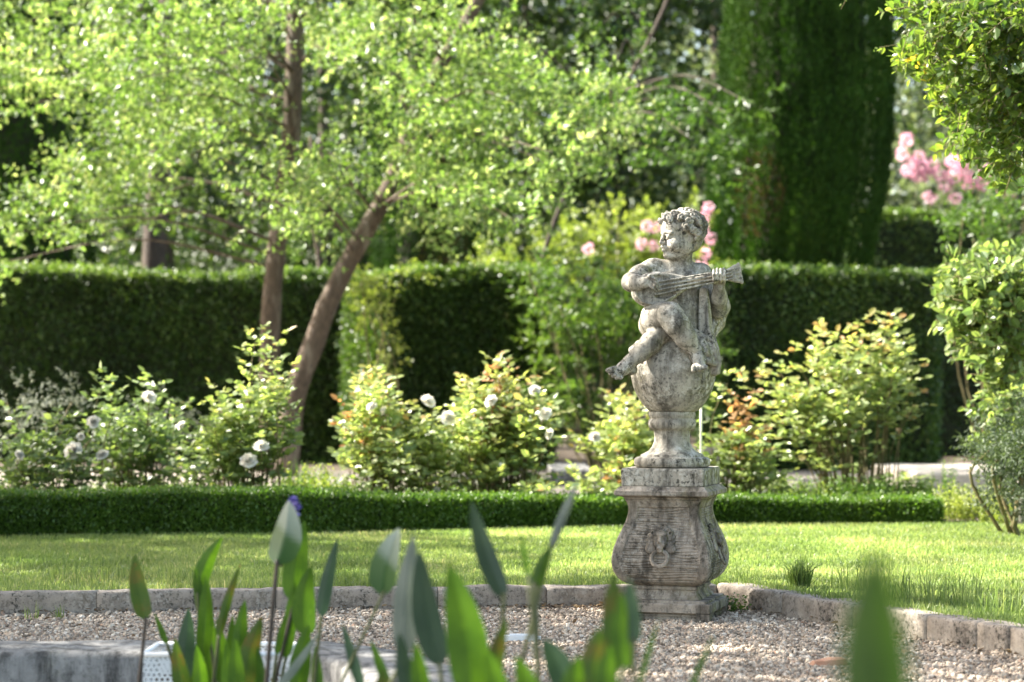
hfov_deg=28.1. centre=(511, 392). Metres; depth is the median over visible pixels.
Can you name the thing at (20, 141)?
conical conifer
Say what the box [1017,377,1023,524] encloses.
wooden post
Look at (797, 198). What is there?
conical conifer
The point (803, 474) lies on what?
path
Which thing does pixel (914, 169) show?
oleander
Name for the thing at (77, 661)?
pond rim
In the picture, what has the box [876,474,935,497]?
round bush
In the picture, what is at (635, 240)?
oleander
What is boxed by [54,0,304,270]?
background tree
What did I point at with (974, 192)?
background tree
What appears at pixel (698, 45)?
sky
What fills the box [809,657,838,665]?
tile shard
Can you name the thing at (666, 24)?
background tree
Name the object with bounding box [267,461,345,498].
flowering plant
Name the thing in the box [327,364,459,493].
rose bush
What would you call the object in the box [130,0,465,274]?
background tree
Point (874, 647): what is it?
pickerelweed
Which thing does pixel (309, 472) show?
strap leaf plant
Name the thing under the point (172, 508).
box hedge
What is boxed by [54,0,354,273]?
background tree
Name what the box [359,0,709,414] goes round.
background tree
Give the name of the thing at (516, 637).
ground light
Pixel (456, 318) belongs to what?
tall hedge
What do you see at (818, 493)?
flowering plant
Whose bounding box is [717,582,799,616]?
kerb stone
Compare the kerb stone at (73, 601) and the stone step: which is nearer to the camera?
the kerb stone at (73, 601)
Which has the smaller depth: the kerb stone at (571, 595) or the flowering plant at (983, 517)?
the kerb stone at (571, 595)
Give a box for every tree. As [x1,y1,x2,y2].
[0,0,407,472]
[50,0,134,212]
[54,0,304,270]
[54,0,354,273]
[55,0,252,271]
[64,0,398,273]
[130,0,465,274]
[168,115,401,267]
[209,0,680,476]
[222,1,638,302]
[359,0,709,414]
[470,0,741,415]
[538,0,789,265]
[568,1,868,413]
[635,4,955,260]
[839,0,1023,196]
[853,0,1021,242]
[862,0,1023,250]
[909,37,1021,253]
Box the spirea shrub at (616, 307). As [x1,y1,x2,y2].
[499,237,737,470]
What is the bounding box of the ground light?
[506,634,540,641]
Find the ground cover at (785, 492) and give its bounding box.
[9,473,967,509]
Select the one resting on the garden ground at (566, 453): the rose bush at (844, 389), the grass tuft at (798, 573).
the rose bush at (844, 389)
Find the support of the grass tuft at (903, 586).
on the lawn at (531, 568)
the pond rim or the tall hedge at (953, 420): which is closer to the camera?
the pond rim
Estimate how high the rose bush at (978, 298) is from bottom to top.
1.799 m
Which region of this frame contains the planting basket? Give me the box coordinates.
[143,642,296,681]
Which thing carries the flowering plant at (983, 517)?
on the lawn at (531, 568)
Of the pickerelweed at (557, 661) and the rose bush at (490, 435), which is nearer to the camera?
the pickerelweed at (557, 661)
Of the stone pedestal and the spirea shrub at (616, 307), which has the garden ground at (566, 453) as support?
the spirea shrub at (616, 307)
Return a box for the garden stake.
[700,407,702,453]
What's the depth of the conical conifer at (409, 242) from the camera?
31.24 m
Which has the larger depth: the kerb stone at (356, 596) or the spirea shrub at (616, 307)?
the spirea shrub at (616, 307)
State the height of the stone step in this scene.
0.190 m
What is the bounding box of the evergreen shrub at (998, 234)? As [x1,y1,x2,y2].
[923,159,1023,442]
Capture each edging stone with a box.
[547,462,591,485]
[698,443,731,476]
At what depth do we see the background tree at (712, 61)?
51.93 m
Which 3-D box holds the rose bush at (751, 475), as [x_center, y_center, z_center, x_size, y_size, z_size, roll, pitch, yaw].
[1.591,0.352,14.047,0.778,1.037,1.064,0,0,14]
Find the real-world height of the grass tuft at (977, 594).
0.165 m
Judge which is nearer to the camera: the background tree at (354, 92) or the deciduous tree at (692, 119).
the deciduous tree at (692, 119)
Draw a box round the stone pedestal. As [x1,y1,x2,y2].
[611,466,728,622]
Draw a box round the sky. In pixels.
[75,0,1018,395]
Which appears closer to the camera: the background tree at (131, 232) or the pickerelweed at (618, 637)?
the pickerelweed at (618, 637)
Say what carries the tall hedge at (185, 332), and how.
on the garden ground at (566, 453)
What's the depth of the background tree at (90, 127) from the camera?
43.30 m
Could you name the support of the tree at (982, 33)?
on the garden ground at (566, 453)
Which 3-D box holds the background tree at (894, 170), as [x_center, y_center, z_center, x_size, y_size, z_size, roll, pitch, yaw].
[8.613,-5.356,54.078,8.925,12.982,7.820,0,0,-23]
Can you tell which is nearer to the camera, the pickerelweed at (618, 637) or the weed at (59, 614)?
the pickerelweed at (618, 637)
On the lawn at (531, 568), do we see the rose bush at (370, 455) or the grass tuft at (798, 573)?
the grass tuft at (798, 573)
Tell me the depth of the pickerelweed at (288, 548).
5.35 m
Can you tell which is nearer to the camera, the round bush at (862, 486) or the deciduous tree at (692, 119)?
the round bush at (862, 486)
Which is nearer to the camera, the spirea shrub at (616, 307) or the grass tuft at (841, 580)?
the grass tuft at (841, 580)
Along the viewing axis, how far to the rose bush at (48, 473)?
13.09 m
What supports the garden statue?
on the stone pedestal
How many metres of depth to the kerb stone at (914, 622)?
7.66 m
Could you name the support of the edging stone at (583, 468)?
on the path
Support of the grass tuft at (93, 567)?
on the lawn at (531, 568)
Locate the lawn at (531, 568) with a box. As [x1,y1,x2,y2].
[0,525,1023,623]
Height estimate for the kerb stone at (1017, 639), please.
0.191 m
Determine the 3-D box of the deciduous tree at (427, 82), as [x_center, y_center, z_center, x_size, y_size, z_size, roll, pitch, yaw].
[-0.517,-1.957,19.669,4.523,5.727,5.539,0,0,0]
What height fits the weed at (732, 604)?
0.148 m
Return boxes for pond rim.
[0,640,452,681]
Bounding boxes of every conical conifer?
[0,0,101,268]
[366,0,486,271]
[699,0,901,270]
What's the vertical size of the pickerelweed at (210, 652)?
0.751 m
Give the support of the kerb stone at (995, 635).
on the gravel court
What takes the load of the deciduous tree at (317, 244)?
on the garden ground at (566, 453)
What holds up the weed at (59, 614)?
on the gravel court
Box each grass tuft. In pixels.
[28,554,152,583]
[145,561,192,583]
[728,558,764,581]
[766,551,830,589]
[801,551,901,590]
[889,558,955,602]
[921,568,992,607]
[966,580,1023,618]
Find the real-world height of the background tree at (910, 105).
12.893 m
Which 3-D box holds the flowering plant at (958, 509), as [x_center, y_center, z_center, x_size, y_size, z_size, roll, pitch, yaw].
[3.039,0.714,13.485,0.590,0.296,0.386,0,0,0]
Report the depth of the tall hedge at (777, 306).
22.52 m
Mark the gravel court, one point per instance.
(570, 645)
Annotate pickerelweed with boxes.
[129,537,264,681]
[264,495,337,681]
[340,528,399,681]
[389,501,507,681]
[515,480,604,681]
[562,572,641,681]
[637,619,713,681]
[838,544,911,681]
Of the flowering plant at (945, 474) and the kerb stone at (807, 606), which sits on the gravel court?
the kerb stone at (807, 606)
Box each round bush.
[811,470,904,495]
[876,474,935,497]
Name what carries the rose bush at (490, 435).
on the garden ground at (566, 453)
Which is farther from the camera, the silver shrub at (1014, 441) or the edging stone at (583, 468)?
the edging stone at (583, 468)
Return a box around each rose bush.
[0,361,127,490]
[82,365,197,488]
[150,322,304,497]
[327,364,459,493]
[387,394,476,492]
[432,350,579,494]
[564,383,653,494]
[693,368,798,495]
[736,308,937,495]
[922,238,1023,481]
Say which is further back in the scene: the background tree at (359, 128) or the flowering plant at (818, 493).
the background tree at (359, 128)
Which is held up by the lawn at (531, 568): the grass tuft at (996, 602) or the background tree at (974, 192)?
the grass tuft at (996, 602)
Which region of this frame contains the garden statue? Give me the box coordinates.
[605,207,743,467]
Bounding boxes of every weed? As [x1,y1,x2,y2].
[22,603,42,620]
[51,606,63,618]
[727,592,751,613]
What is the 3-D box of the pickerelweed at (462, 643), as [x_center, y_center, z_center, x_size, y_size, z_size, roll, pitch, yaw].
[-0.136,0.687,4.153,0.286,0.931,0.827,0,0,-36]
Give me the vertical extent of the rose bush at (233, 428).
1.327 m
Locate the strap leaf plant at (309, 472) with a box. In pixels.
[275,457,346,486]
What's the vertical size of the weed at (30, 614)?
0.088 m
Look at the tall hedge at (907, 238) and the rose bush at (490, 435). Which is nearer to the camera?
the rose bush at (490, 435)
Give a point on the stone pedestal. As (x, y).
(670, 557)
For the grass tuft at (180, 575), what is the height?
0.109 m
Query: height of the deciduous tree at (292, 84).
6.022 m
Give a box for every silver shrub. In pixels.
[0,366,97,486]
[125,380,206,477]
[949,381,1023,535]
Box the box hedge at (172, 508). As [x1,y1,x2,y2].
[0,481,946,537]
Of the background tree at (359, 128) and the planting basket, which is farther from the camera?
the background tree at (359, 128)
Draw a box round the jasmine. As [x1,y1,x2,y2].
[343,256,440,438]
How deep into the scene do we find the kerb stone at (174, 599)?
8.60 m
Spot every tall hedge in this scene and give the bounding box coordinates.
[0,258,356,462]
[334,260,559,467]
[690,258,946,469]
[843,205,985,278]
[938,329,1018,456]
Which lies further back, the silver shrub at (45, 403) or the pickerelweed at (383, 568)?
the silver shrub at (45, 403)
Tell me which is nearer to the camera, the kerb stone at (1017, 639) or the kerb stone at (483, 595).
the kerb stone at (1017, 639)
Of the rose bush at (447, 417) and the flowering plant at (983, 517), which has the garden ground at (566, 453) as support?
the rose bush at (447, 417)
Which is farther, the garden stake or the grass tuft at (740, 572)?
the garden stake
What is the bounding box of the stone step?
[871,463,1012,490]
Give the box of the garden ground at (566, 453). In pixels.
[0,404,1009,586]
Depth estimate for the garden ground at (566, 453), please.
25.52 m
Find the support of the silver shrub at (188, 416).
on the garden ground at (566, 453)
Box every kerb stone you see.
[0,590,97,615]
[96,587,271,613]
[276,586,437,610]
[437,584,545,609]
[544,583,716,608]
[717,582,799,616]
[782,592,850,626]
[900,607,941,642]
[927,614,994,649]
[977,620,1023,653]
[1010,627,1023,656]
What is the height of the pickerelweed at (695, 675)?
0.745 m
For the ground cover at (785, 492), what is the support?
on the garden ground at (566, 453)
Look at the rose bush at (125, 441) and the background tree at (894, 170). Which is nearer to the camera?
the rose bush at (125, 441)
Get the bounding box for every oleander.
[465,186,734,451]
[889,126,1023,228]
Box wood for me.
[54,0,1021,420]
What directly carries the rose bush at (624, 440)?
on the garden ground at (566, 453)
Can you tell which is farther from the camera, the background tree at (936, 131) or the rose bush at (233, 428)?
the background tree at (936, 131)
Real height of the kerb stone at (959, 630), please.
0.194 m
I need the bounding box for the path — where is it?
[0,471,988,494]
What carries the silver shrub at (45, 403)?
on the garden ground at (566, 453)
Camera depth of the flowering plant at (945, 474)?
15.49 m
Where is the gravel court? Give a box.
[4,610,1022,681]
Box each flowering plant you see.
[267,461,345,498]
[752,481,841,495]
[929,479,1010,521]
[931,453,959,498]
[976,499,1012,523]

